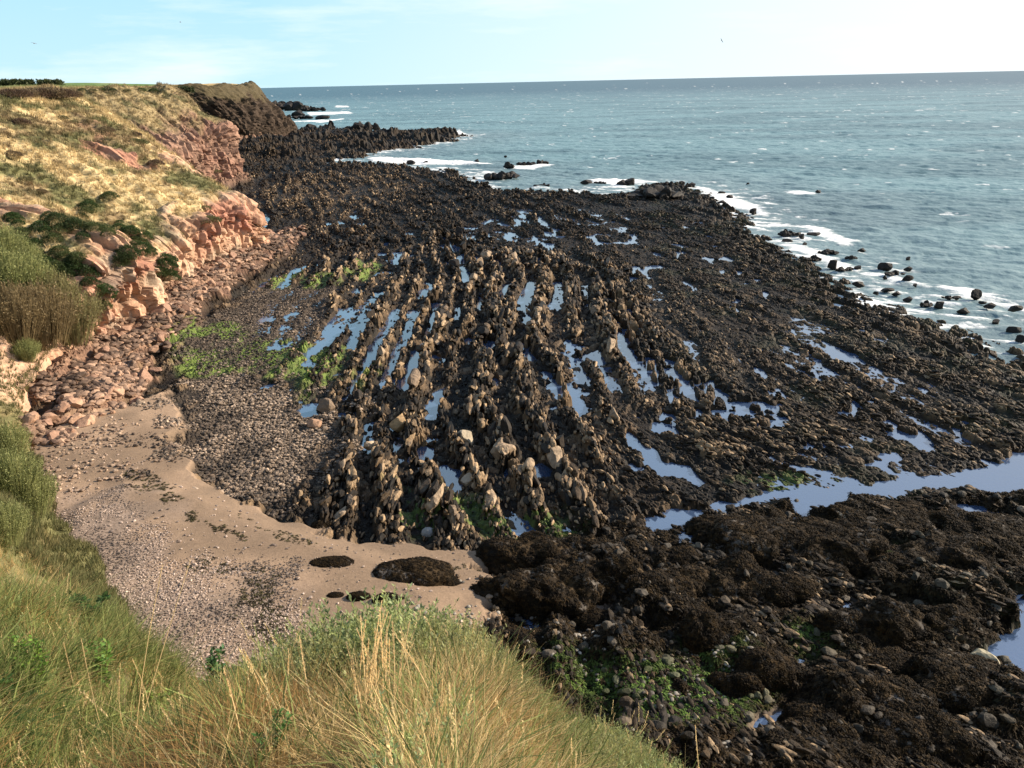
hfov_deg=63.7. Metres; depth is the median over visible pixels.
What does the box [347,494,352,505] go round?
reef rock
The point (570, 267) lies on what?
reef rock
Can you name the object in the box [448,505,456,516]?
reef rock
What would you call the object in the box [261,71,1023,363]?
sea
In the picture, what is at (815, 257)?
sea rock
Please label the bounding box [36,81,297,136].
dark headland
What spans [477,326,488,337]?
reef rock
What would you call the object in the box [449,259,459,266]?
reef rock
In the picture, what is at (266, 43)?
sky
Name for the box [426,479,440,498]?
reef rock
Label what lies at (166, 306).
fallen boulder
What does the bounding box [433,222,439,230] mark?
reef rock
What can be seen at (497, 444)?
reef rock
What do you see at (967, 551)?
weed covered mound
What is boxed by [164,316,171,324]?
fallen boulder
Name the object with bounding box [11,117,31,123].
heath shrub
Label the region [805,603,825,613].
reef rock
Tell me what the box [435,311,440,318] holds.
reef rock
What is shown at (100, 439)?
pebbles
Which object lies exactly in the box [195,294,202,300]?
fallen boulder
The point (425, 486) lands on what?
reef rock
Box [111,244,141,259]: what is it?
gorse bush
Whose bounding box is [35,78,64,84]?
hedge
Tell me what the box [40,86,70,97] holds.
cliff top bush
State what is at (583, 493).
reef rock
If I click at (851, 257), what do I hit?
sea rock
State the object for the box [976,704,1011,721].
weed covered mound
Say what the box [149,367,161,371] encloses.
fallen boulder
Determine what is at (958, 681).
weed covered mound
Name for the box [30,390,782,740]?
beach
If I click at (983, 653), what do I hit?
yellow boulder
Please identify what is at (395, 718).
seeding grass
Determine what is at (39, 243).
gorse bush
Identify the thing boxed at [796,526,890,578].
weed covered mound
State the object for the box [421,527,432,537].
pale boulder
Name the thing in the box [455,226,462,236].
reef rock
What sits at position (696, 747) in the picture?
dry grass stalk
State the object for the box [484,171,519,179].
sea rock
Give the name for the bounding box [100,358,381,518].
cobbles
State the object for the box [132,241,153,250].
gorse bush
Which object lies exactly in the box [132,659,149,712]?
dry grass stalk
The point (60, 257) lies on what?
gorse bush
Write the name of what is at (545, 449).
reef rock
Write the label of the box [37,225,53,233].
gorse bush
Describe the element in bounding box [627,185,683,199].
dark outcrop
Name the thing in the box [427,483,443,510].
reef rock
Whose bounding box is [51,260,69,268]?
gorse bush
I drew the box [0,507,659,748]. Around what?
rank grass
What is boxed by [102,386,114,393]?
fallen boulder
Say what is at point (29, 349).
twiggy shrub
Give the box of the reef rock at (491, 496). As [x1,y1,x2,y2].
[484,489,496,506]
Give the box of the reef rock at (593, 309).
[590,305,596,314]
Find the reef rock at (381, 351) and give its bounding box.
[378,346,385,354]
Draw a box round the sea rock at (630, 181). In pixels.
[625,178,634,184]
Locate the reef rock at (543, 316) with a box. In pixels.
[541,313,545,323]
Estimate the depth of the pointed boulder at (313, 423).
62.63 m
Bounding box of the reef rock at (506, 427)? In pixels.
[500,415,511,438]
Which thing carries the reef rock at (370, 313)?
on the rock platform
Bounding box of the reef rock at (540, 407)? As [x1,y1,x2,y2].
[538,404,542,415]
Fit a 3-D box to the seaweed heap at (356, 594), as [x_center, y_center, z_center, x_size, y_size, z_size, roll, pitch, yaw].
[-7.275,10.135,39.160,1.271,0.637,0.765,-1,20,0]
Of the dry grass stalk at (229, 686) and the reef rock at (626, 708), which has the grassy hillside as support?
the dry grass stalk at (229, 686)
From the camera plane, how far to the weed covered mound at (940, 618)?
37.61 m
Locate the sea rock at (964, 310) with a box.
[956,307,969,313]
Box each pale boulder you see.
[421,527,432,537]
[458,430,472,442]
[460,472,471,486]
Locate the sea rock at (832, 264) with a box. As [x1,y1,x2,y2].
[827,260,837,269]
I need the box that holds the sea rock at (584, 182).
[580,180,592,184]
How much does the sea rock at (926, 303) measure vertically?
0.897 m
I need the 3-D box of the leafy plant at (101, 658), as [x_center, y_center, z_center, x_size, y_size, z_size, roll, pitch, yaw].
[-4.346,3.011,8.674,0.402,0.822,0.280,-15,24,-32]
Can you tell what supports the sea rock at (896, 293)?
in the sea
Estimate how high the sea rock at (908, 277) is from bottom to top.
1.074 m
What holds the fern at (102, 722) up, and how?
on the grassy hillside
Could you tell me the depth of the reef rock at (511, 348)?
75.55 m
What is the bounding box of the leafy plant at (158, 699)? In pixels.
[140,687,173,715]
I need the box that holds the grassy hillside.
[0,329,347,767]
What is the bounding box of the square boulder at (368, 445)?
[363,441,374,450]
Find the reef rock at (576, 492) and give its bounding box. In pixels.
[570,479,581,499]
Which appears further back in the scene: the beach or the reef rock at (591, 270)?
the reef rock at (591, 270)
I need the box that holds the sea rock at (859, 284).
[852,281,864,287]
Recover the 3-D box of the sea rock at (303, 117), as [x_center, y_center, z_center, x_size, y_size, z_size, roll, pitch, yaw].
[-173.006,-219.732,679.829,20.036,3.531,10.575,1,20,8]
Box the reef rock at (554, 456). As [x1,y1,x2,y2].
[546,446,561,468]
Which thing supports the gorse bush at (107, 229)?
on the sandstone cliff at (137, 296)
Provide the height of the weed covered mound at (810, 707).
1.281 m
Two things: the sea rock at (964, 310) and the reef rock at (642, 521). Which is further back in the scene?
the sea rock at (964, 310)
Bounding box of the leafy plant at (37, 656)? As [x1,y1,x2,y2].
[7,633,49,685]
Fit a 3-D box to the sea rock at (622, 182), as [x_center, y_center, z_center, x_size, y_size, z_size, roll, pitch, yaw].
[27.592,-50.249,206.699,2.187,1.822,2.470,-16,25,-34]
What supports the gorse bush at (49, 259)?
on the sandstone cliff at (137, 296)
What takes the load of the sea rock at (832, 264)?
in the sea
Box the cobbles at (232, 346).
[164,276,356,389]
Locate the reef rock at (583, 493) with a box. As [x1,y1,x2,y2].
[576,481,585,501]
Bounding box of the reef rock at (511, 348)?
[507,342,514,356]
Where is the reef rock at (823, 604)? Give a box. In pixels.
[810,597,835,610]
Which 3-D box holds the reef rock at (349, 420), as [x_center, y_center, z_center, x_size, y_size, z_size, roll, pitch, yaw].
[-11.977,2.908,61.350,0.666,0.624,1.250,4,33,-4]
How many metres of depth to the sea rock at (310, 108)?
886.62 m
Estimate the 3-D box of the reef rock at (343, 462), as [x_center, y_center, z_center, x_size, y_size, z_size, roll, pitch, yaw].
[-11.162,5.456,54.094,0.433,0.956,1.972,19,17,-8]
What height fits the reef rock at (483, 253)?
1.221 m
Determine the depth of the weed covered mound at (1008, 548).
43.55 m
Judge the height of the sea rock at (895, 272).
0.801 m
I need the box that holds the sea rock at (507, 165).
[503,162,514,168]
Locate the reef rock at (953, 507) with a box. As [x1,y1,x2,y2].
[949,505,965,510]
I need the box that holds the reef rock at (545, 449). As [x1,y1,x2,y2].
[541,443,549,453]
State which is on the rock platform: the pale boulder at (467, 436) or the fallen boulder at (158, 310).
the pale boulder at (467, 436)
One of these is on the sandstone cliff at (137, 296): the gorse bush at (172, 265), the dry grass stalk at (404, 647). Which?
the gorse bush at (172, 265)
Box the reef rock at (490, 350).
[487,348,492,354]
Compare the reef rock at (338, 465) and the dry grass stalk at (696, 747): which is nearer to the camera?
the dry grass stalk at (696, 747)
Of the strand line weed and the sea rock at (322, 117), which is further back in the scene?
the sea rock at (322, 117)
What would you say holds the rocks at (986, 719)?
on the rock platform
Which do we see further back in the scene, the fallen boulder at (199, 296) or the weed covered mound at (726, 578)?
the fallen boulder at (199, 296)
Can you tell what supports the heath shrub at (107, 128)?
on the sandstone cliff at (137, 296)
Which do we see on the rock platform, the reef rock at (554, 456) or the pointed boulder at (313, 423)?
the reef rock at (554, 456)
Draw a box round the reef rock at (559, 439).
[555,435,564,447]
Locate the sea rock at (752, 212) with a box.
[749,208,756,214]
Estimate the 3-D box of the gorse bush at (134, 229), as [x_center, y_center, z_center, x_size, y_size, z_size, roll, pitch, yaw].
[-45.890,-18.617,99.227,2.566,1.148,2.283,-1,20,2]
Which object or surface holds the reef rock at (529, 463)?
on the rock platform
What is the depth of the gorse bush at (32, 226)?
80.23 m
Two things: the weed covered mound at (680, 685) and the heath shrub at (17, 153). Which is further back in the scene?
the heath shrub at (17, 153)
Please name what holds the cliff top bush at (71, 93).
on the sandstone cliff at (137, 296)
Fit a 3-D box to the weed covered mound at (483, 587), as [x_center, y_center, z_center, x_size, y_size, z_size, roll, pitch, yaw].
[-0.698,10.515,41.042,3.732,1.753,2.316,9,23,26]
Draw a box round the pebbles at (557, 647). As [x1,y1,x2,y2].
[409,579,761,755]
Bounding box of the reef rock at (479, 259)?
[474,257,483,263]
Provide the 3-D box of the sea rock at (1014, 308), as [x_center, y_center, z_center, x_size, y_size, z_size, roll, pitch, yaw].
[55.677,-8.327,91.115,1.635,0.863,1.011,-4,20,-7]
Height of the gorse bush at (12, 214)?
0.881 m
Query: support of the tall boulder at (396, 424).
on the rock platform
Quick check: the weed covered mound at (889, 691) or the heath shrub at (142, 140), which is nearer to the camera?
the weed covered mound at (889, 691)
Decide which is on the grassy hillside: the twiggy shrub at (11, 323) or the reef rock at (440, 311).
the twiggy shrub at (11, 323)
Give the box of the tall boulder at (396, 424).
[389,413,405,431]
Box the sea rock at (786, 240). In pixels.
[782,239,792,241]
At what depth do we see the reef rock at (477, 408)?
62.57 m
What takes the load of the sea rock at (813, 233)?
in the sea
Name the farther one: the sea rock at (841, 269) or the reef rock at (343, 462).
the sea rock at (841, 269)
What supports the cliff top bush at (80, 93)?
on the sandstone cliff at (137, 296)
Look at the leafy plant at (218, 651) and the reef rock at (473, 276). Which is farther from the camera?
the reef rock at (473, 276)
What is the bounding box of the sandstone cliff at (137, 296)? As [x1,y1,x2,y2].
[0,94,269,335]
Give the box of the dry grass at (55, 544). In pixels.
[0,81,262,631]
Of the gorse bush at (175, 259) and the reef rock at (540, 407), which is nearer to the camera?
the reef rock at (540, 407)
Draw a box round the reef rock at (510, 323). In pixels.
[507,318,512,327]
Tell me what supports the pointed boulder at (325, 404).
on the cobbles at (259, 468)
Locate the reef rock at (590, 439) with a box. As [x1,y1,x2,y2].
[586,436,596,444]
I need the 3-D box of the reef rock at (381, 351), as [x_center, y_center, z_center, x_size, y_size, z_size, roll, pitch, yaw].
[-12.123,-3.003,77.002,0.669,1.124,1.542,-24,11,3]
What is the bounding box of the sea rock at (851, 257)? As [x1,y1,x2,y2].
[845,255,857,259]
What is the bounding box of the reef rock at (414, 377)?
[407,368,420,386]
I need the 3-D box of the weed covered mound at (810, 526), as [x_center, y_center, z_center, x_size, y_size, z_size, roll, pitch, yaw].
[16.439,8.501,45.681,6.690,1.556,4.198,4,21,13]
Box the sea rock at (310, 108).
[300,106,320,110]
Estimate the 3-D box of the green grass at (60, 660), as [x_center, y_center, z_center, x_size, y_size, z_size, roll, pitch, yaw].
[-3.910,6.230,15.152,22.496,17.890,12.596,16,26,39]
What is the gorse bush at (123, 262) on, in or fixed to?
on the sandstone cliff at (137, 296)
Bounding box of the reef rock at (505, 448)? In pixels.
[498,444,508,455]
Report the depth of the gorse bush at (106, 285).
79.26 m
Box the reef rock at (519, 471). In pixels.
[516,464,522,474]
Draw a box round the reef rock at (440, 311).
[435,307,445,314]
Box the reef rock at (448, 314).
[445,310,451,319]
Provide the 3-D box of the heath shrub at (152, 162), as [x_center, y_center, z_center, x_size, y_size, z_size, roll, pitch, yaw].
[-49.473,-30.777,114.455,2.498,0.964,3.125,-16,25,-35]
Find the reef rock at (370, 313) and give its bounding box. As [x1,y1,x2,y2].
[365,309,375,318]
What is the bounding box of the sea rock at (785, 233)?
[777,229,800,236]
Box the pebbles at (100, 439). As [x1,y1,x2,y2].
[25,417,249,496]
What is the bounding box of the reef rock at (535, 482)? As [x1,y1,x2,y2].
[532,470,539,487]
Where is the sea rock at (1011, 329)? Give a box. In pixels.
[1006,326,1021,332]
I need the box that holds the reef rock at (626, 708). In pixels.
[623,705,632,713]
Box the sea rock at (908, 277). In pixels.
[901,275,913,280]
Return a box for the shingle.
[56,483,330,679]
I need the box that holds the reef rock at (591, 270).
[589,265,592,274]
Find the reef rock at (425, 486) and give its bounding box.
[420,478,430,497]
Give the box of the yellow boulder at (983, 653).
[970,648,999,663]
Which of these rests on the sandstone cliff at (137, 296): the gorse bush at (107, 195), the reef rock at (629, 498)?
the gorse bush at (107, 195)
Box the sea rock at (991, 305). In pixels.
[983,302,995,308]
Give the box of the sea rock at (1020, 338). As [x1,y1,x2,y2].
[1015,335,1023,342]
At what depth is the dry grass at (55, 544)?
102.06 m
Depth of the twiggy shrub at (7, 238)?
75.12 m
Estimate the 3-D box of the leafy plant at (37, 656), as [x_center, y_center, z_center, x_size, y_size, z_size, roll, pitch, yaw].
[-4.093,2.446,7.037,0.350,0.678,0.295,-6,21,-12]
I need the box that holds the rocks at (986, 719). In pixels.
[437,484,1023,767]
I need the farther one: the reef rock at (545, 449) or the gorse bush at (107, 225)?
the gorse bush at (107, 225)
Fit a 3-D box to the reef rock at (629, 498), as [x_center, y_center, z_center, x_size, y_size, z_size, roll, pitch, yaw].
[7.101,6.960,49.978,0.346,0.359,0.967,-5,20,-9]
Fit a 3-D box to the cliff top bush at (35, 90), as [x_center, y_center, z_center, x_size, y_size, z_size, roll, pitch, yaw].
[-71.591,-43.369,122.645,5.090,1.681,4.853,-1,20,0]
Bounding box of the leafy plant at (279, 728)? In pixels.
[251,708,293,762]
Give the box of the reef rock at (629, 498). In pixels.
[625,495,632,502]
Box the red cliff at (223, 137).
[0,83,244,180]
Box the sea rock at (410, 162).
[406,160,415,164]
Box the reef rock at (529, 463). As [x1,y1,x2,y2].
[523,458,534,469]
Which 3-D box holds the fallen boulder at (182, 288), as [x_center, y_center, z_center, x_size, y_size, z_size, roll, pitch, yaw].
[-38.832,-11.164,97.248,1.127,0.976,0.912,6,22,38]
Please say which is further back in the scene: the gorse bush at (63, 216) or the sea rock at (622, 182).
the sea rock at (622, 182)
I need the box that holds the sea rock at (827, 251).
[817,249,838,254]
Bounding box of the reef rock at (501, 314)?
[498,307,504,320]
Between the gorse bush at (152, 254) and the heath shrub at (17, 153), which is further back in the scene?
the heath shrub at (17, 153)
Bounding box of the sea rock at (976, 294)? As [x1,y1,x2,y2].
[971,289,981,299]
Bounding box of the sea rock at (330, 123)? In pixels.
[319,120,335,128]
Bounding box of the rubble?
[18,225,307,446]
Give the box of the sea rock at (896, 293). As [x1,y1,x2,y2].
[891,291,900,295]
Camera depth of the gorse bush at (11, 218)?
80.57 m
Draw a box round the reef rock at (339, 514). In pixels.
[333,502,356,520]
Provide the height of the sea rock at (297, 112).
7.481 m
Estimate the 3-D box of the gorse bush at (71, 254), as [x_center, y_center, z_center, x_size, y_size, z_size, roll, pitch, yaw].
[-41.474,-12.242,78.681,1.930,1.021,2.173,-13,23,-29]
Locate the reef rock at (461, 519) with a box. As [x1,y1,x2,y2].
[458,511,463,523]
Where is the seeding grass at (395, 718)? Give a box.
[1,574,673,767]
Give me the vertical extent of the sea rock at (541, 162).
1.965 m
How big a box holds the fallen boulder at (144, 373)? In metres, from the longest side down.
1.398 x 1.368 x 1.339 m
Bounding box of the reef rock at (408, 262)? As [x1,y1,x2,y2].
[403,259,410,265]
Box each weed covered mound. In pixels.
[311,520,332,528]
[470,577,519,616]
[474,530,574,574]
[491,564,604,619]
[542,548,604,581]
[560,534,624,551]
[573,608,608,631]
[593,553,643,603]
[623,563,710,598]
[643,544,703,566]
[671,676,694,694]
[677,607,740,654]
[684,512,769,543]
[701,550,783,603]
[705,517,809,565]
[706,669,770,698]
[733,647,796,693]
[764,574,816,607]
[766,515,843,536]
[776,696,838,723]
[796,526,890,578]
[812,595,932,648]
[818,499,938,537]
[846,672,938,708]
[862,700,984,767]
[866,643,916,676]
[868,529,998,574]
[908,648,1003,714]
[914,603,984,635]
[926,508,1023,548]
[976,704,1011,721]
[982,535,1023,564]
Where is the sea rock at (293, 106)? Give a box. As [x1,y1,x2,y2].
[278,101,308,110]
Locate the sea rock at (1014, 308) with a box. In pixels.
[1008,305,1022,311]
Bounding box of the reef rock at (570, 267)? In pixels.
[566,262,573,269]
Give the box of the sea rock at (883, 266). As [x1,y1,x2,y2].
[877,262,892,270]
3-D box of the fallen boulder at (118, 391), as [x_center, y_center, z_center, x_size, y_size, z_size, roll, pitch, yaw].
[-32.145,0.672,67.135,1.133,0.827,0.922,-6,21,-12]
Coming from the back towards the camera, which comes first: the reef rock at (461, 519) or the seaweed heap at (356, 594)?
the reef rock at (461, 519)
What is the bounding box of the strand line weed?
[118,470,481,644]
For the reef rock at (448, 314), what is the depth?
88.38 m
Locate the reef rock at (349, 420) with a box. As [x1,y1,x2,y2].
[347,418,353,425]
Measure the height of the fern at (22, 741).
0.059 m
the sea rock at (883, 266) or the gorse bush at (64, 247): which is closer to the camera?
the gorse bush at (64, 247)
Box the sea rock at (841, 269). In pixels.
[835,267,853,271]
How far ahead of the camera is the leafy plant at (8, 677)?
6.48 m
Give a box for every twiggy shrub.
[0,222,30,252]
[0,243,40,297]
[0,280,52,345]
[0,420,33,464]
[0,444,45,499]
[0,499,32,550]
[1,237,46,262]
[1,250,58,288]
[7,466,59,520]
[9,337,41,362]
[10,277,82,349]
[21,266,79,313]
[49,280,106,348]
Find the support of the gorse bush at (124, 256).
on the sandstone cliff at (137, 296)
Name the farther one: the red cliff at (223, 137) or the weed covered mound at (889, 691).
the red cliff at (223, 137)
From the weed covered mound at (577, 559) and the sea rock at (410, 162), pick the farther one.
the sea rock at (410, 162)
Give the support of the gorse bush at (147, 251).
on the sandstone cliff at (137, 296)
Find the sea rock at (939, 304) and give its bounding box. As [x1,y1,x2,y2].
[934,301,943,308]
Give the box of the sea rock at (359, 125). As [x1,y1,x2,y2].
[345,121,379,130]
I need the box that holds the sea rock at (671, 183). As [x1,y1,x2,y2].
[663,181,680,185]
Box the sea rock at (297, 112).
[291,110,304,115]
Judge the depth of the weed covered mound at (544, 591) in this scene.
40.14 m
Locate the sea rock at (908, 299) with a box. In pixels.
[903,296,912,301]
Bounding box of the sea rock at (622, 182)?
[616,180,626,184]
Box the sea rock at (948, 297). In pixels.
[941,295,961,299]
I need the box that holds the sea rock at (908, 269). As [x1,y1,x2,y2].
[903,266,912,271]
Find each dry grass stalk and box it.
[63,642,83,732]
[81,639,102,731]
[118,663,124,731]
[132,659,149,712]
[135,564,162,739]
[137,560,190,734]
[223,667,244,759]
[243,650,261,691]
[299,635,317,728]
[391,630,437,719]
[695,726,699,767]
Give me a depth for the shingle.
40.20 m
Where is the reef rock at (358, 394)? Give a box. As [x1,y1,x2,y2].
[353,389,362,401]
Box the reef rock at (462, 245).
[459,241,465,250]
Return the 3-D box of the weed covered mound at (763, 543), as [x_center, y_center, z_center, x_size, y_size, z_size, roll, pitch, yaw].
[13.495,8.394,45.550,6.284,1.977,4.306,-1,20,0]
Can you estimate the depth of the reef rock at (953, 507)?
48.98 m
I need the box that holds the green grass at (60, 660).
[0,564,699,767]
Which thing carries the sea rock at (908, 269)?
in the sea
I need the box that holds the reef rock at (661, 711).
[658,692,667,720]
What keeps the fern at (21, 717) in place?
on the grassy hillside
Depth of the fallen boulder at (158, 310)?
86.27 m
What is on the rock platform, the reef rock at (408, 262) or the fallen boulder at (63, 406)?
the reef rock at (408, 262)
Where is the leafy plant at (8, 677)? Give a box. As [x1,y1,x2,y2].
[0,671,20,710]
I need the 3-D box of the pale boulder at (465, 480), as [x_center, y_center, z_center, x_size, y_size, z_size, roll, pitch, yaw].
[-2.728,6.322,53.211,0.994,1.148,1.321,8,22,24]
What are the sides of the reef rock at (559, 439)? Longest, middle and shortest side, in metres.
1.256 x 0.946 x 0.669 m
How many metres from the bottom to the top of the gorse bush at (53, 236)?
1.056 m
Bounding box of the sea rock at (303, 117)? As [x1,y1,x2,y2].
[291,115,312,118]
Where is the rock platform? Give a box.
[21,125,1023,767]
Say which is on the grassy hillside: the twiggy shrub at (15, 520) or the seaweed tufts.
the twiggy shrub at (15, 520)
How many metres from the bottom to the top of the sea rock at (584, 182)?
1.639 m
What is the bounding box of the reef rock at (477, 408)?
[475,402,479,412]
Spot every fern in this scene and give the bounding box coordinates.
[0,686,47,730]
[0,707,59,760]
[33,693,81,737]
[50,720,111,762]
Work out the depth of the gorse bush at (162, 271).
93.48 m
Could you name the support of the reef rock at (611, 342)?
on the reef rocks at (567, 468)
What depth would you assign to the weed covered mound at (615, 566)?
41.38 m
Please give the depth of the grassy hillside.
61.44 m
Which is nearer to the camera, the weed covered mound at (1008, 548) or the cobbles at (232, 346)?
the weed covered mound at (1008, 548)
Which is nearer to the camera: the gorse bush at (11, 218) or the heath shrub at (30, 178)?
the gorse bush at (11, 218)
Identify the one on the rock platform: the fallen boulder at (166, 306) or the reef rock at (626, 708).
the reef rock at (626, 708)
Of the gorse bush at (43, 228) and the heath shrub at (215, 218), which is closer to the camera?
the gorse bush at (43, 228)
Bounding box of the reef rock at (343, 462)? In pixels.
[341,459,345,467]
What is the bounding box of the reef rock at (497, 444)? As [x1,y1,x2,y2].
[493,437,505,454]
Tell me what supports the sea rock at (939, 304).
in the sea
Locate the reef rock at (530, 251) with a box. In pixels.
[527,249,533,254]
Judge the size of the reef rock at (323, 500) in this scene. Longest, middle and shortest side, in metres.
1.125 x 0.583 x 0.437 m
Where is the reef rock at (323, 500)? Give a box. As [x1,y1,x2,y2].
[319,495,331,504]
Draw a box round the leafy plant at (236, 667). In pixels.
[226,658,253,677]
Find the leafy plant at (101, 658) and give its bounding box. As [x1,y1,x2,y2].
[79,637,114,692]
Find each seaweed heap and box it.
[309,555,353,567]
[327,591,343,597]
[346,590,370,601]
[372,556,454,586]
[372,592,399,605]
[442,576,460,585]
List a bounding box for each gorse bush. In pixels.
[1,212,18,219]
[2,211,22,218]
[6,215,25,222]
[10,219,25,225]
[13,226,34,235]
[28,220,52,230]
[29,239,43,245]
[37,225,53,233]
[38,257,56,268]
[40,211,54,219]
[40,231,63,242]
[41,254,53,263]
[43,212,68,224]
[47,244,69,255]
[49,222,73,232]
[50,262,74,276]
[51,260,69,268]
[54,251,70,259]
[56,267,77,277]
[62,260,83,269]
[63,216,86,228]
[64,254,82,263]
[67,251,87,261]
[73,264,101,278]
[75,232,90,239]
[78,200,98,208]
[78,207,96,214]
[79,276,102,286]
[83,221,106,230]
[93,285,106,294]
[94,300,113,310]
[97,283,120,297]
[98,191,118,199]
[98,224,114,230]
[99,227,115,236]
[111,222,125,229]
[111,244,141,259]
[111,257,130,267]
[113,251,137,261]
[119,226,139,234]
[121,225,141,234]
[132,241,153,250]
[134,232,153,239]
[135,237,149,243]
[140,248,151,255]
[144,249,158,256]
[155,265,171,275]
[156,253,178,265]
[156,258,179,270]
[157,270,170,277]
[160,272,181,281]
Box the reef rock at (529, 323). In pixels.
[526,320,534,325]
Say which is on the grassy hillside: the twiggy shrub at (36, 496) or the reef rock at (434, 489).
the twiggy shrub at (36, 496)
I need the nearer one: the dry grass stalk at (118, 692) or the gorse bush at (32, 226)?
the dry grass stalk at (118, 692)
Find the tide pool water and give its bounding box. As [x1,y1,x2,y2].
[250,205,1023,727]
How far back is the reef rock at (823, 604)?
40.06 m
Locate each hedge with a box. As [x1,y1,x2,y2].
[0,78,35,85]
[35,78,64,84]
[175,86,194,92]
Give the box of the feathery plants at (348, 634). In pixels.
[0,581,689,767]
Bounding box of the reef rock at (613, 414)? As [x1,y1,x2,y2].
[609,407,619,419]
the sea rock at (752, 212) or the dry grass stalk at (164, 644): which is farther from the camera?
the sea rock at (752, 212)
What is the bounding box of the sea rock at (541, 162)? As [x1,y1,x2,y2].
[531,160,548,163]
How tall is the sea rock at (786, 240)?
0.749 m
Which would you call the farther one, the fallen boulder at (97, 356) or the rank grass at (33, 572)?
the fallen boulder at (97, 356)
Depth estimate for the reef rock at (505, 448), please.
55.53 m
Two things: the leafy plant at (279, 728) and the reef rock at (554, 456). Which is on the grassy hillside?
the leafy plant at (279, 728)
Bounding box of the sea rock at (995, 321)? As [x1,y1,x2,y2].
[992,319,999,323]
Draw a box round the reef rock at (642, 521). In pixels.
[638,518,645,526]
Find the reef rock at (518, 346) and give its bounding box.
[515,341,522,351]
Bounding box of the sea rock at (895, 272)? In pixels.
[884,270,905,274]
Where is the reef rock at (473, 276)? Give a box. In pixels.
[469,273,477,281]
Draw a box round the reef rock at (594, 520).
[590,510,598,527]
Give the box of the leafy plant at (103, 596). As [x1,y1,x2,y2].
[67,590,110,622]
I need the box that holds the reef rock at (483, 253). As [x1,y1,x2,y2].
[481,251,489,258]
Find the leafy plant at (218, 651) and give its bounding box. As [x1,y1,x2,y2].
[195,643,239,690]
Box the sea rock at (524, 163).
[516,161,535,165]
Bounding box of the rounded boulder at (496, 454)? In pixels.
[490,442,515,460]
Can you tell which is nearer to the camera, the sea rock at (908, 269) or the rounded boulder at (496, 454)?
the rounded boulder at (496, 454)
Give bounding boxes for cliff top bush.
[0,88,25,97]
[1,88,34,97]
[21,87,46,96]
[21,88,39,96]
[35,87,59,97]
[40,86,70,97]
[53,88,78,97]
[60,89,83,96]
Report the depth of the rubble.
74.04 m
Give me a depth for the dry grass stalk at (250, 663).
5.32 m
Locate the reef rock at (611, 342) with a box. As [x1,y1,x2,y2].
[606,338,615,352]
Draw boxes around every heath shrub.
[4,150,24,156]
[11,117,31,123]
[15,175,34,181]
[37,188,49,193]
[97,126,116,131]
[129,138,148,144]
[146,158,165,165]
[200,215,221,224]
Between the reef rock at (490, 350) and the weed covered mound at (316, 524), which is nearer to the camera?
the weed covered mound at (316, 524)
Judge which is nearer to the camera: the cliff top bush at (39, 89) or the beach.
the beach
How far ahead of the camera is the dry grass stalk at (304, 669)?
4.74 m
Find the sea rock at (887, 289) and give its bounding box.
[881,288,894,291]
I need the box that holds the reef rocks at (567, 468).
[239,144,1023,767]
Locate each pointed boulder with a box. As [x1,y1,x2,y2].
[307,418,321,428]
[316,398,334,412]
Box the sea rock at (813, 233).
[807,232,820,235]
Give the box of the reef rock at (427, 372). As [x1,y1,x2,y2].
[421,364,430,374]
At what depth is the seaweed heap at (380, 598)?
38.69 m
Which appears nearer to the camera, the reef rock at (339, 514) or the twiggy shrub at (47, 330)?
the reef rock at (339, 514)
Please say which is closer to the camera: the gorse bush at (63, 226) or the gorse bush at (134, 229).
the gorse bush at (63, 226)
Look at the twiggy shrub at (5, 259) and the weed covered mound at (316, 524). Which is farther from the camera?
the twiggy shrub at (5, 259)
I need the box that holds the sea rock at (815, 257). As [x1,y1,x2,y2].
[805,254,821,261]
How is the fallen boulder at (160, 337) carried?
on the rubble
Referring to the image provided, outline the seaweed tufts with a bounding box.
[479,488,1023,767]
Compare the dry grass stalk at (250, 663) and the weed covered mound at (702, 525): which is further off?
the weed covered mound at (702, 525)
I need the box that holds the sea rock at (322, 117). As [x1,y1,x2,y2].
[315,115,329,118]
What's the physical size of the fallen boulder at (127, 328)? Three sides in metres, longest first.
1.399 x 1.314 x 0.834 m
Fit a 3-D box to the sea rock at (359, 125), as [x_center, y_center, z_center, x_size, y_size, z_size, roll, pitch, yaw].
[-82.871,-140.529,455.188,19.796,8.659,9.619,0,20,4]
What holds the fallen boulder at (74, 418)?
on the beach
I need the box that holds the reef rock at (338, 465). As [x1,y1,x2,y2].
[333,460,341,475]
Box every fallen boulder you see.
[22,411,38,424]
[41,412,60,422]
[41,418,52,425]
[47,430,59,439]
[57,415,72,424]
[58,401,70,411]
[65,428,75,432]
[68,398,83,408]
[68,412,83,423]
[75,414,95,426]
[93,346,100,353]
[94,353,103,360]
[98,346,109,352]
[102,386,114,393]
[103,394,110,398]
[112,387,124,396]
[118,325,131,331]
[129,396,143,403]
[139,315,151,319]
[139,368,152,381]
[148,345,159,352]
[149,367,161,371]
[151,307,164,313]
[156,334,164,341]
[157,303,171,311]
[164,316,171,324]
[178,286,186,290]
[181,304,191,310]
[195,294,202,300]
[207,279,215,286]
[210,256,223,261]
[219,262,229,268]
[229,252,236,258]
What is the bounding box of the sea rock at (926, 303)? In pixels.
[920,300,932,306]
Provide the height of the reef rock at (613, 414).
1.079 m
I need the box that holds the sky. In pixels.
[0,0,1023,87]
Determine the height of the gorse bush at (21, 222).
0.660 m
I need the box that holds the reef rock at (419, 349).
[416,345,426,352]

